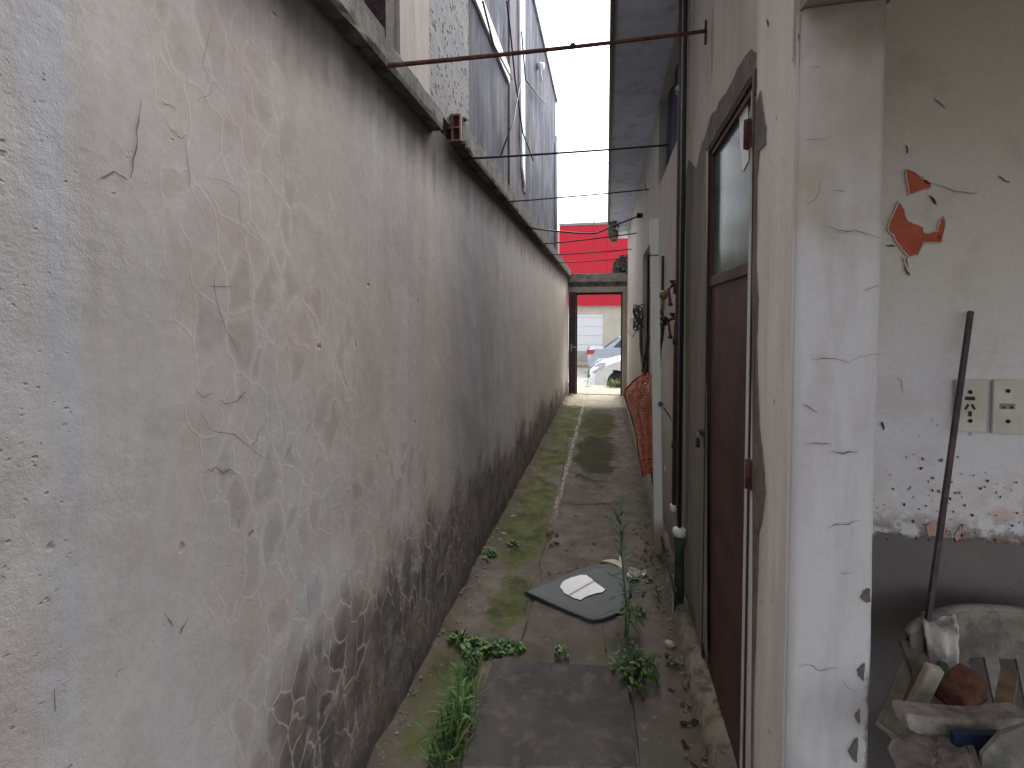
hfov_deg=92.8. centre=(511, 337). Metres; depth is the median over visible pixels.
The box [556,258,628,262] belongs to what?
tie rod
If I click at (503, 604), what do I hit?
path
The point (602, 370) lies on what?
parked car
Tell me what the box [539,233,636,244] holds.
tie rod
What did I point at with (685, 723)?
leaf litter
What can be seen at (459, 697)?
tall weed
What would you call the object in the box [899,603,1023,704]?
plastic chair
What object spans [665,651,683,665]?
weed
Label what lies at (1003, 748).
cardboard
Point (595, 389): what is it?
pavement
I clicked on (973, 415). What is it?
socket plate
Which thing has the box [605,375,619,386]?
street grass
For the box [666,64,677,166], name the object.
upper window
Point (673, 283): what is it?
wall tap
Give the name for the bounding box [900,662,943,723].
offcut
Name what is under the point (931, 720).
white board
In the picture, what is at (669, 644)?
stone
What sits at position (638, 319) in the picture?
cable coil
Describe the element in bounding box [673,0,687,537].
conduit
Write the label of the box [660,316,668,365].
shower arm
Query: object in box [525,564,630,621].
dark tray
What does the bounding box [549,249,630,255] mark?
tie rod
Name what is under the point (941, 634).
rag
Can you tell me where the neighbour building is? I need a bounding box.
[357,0,557,251]
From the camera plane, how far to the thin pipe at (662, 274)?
3.56 m
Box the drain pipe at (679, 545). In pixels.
[673,536,685,611]
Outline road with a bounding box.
[568,367,591,384]
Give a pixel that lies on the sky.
(582, 108)
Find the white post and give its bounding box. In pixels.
[648,219,665,554]
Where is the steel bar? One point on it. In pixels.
(948, 473)
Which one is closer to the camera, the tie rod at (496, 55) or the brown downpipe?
the tie rod at (496, 55)
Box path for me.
[367,383,708,767]
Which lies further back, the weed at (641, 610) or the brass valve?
the brass valve
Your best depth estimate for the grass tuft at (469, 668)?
2.15 m
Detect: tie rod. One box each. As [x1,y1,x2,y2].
[372,29,706,69]
[463,144,667,159]
[502,189,648,202]
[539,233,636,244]
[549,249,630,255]
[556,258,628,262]
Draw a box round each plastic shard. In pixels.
[602,556,621,568]
[627,567,639,577]
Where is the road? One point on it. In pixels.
(581, 374)
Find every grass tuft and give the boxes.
[412,701,481,767]
[419,663,499,734]
[461,650,484,680]
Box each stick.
[639,327,646,375]
[641,335,649,371]
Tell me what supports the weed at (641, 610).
on the path
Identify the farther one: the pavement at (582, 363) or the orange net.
the pavement at (582, 363)
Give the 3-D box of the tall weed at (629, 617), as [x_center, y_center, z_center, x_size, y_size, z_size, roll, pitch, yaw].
[0.575,1.307,2.401,0.141,0.321,0.147,-1,2,-30]
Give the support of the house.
on the ground
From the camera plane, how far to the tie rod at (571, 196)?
4.16 m
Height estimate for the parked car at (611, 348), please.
1.440 m
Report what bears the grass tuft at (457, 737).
on the path
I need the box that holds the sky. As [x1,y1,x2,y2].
[536,0,609,229]
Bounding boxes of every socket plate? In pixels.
[954,379,987,431]
[990,379,1023,434]
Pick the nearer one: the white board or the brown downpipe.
the white board
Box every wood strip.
[902,661,923,700]
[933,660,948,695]
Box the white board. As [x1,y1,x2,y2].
[892,699,1023,738]
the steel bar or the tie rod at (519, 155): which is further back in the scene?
the tie rod at (519, 155)
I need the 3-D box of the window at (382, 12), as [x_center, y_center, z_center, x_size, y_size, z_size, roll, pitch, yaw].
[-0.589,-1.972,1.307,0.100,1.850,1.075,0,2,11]
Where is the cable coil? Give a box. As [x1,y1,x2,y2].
[628,303,644,336]
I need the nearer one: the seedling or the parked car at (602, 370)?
the seedling
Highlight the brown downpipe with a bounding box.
[670,0,681,512]
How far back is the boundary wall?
1.07 m
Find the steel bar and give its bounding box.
[923,311,973,657]
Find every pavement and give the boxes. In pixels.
[568,360,589,367]
[577,385,619,394]
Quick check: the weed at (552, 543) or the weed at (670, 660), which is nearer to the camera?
the weed at (670, 660)
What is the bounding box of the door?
[698,68,756,767]
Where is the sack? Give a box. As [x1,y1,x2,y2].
[887,728,980,767]
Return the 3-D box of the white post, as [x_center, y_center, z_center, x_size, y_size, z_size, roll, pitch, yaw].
[0.957,0.333,3.220,0.120,2.210,0.061,0,2,11]
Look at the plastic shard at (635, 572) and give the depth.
2.96 m
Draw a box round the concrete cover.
[462,658,637,767]
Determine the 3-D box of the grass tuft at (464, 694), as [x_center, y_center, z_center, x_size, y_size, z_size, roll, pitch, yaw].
[-0.197,1.419,1.919,0.280,0.130,0.368,0,2,11]
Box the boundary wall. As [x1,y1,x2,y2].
[0,0,570,767]
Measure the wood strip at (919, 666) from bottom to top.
0.169 m
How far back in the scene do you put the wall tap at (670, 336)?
2.83 m
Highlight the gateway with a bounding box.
[568,254,627,395]
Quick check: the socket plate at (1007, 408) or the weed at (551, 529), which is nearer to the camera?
the socket plate at (1007, 408)
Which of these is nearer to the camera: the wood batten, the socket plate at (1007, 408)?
the wood batten
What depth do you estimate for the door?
1.75 m
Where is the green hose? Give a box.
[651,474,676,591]
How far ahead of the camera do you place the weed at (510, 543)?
3.38 m
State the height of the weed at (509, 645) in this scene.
0.048 m
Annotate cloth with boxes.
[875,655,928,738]
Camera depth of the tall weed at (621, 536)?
2.40 m
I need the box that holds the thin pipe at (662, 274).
[660,256,663,340]
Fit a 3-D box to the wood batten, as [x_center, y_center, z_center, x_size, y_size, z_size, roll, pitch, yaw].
[1.064,0.800,1.055,0.237,0.069,0.028,-2,3,-40]
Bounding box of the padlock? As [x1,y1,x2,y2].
[695,432,699,447]
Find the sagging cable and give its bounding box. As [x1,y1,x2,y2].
[526,216,637,233]
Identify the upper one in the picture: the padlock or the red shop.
the red shop
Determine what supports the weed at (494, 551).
on the path
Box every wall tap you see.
[667,280,675,305]
[667,313,674,338]
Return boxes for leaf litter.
[542,411,707,765]
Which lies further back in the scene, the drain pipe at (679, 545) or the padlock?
the drain pipe at (679, 545)
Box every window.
[357,0,394,48]
[646,252,649,381]
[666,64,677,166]
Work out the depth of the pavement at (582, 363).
20.80 m
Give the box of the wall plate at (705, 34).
[704,20,706,44]
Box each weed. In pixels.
[444,649,476,734]
[447,628,472,647]
[460,633,504,659]
[481,546,498,558]
[495,636,526,654]
[507,539,519,546]
[546,527,558,536]
[549,539,560,545]
[554,644,570,657]
[597,498,654,636]
[606,641,659,693]
[610,570,641,634]
[622,599,646,617]
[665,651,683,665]
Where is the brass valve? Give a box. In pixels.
[659,290,667,313]
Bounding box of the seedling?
[650,583,661,597]
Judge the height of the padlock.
0.067 m
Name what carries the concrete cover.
on the path
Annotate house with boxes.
[607,0,1023,767]
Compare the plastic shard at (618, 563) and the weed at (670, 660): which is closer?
the weed at (670, 660)
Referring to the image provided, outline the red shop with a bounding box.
[558,221,627,359]
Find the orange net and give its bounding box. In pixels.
[624,372,652,476]
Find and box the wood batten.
[993,665,1017,704]
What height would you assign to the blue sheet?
0.081 m
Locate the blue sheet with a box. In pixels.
[950,730,997,758]
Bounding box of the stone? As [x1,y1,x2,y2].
[664,640,675,648]
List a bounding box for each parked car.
[587,336,620,367]
[588,355,620,385]
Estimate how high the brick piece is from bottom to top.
0.075 m
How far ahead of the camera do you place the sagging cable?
5.49 m
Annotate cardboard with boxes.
[979,722,1023,767]
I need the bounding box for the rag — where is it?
[921,611,959,669]
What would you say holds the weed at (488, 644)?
on the path
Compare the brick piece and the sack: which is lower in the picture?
the sack
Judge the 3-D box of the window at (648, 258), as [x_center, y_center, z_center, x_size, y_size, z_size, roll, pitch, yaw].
[1.522,-0.219,5.278,0.040,1.470,1.050,0,2,11]
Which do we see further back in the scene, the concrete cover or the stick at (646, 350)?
the stick at (646, 350)
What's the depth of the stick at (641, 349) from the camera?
4.94 m
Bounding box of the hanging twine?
[570,11,576,85]
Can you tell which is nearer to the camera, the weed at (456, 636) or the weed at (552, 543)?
the weed at (456, 636)
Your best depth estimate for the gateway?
10.10 m
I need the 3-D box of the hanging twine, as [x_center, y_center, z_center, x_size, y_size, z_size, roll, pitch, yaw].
[0.235,-1.111,1.873,0.027,0.280,0.022,0,2,11]
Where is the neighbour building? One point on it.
(506, 105)
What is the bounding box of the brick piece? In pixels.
[936,663,987,705]
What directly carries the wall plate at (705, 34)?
attached to the house
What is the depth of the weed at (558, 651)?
2.22 m

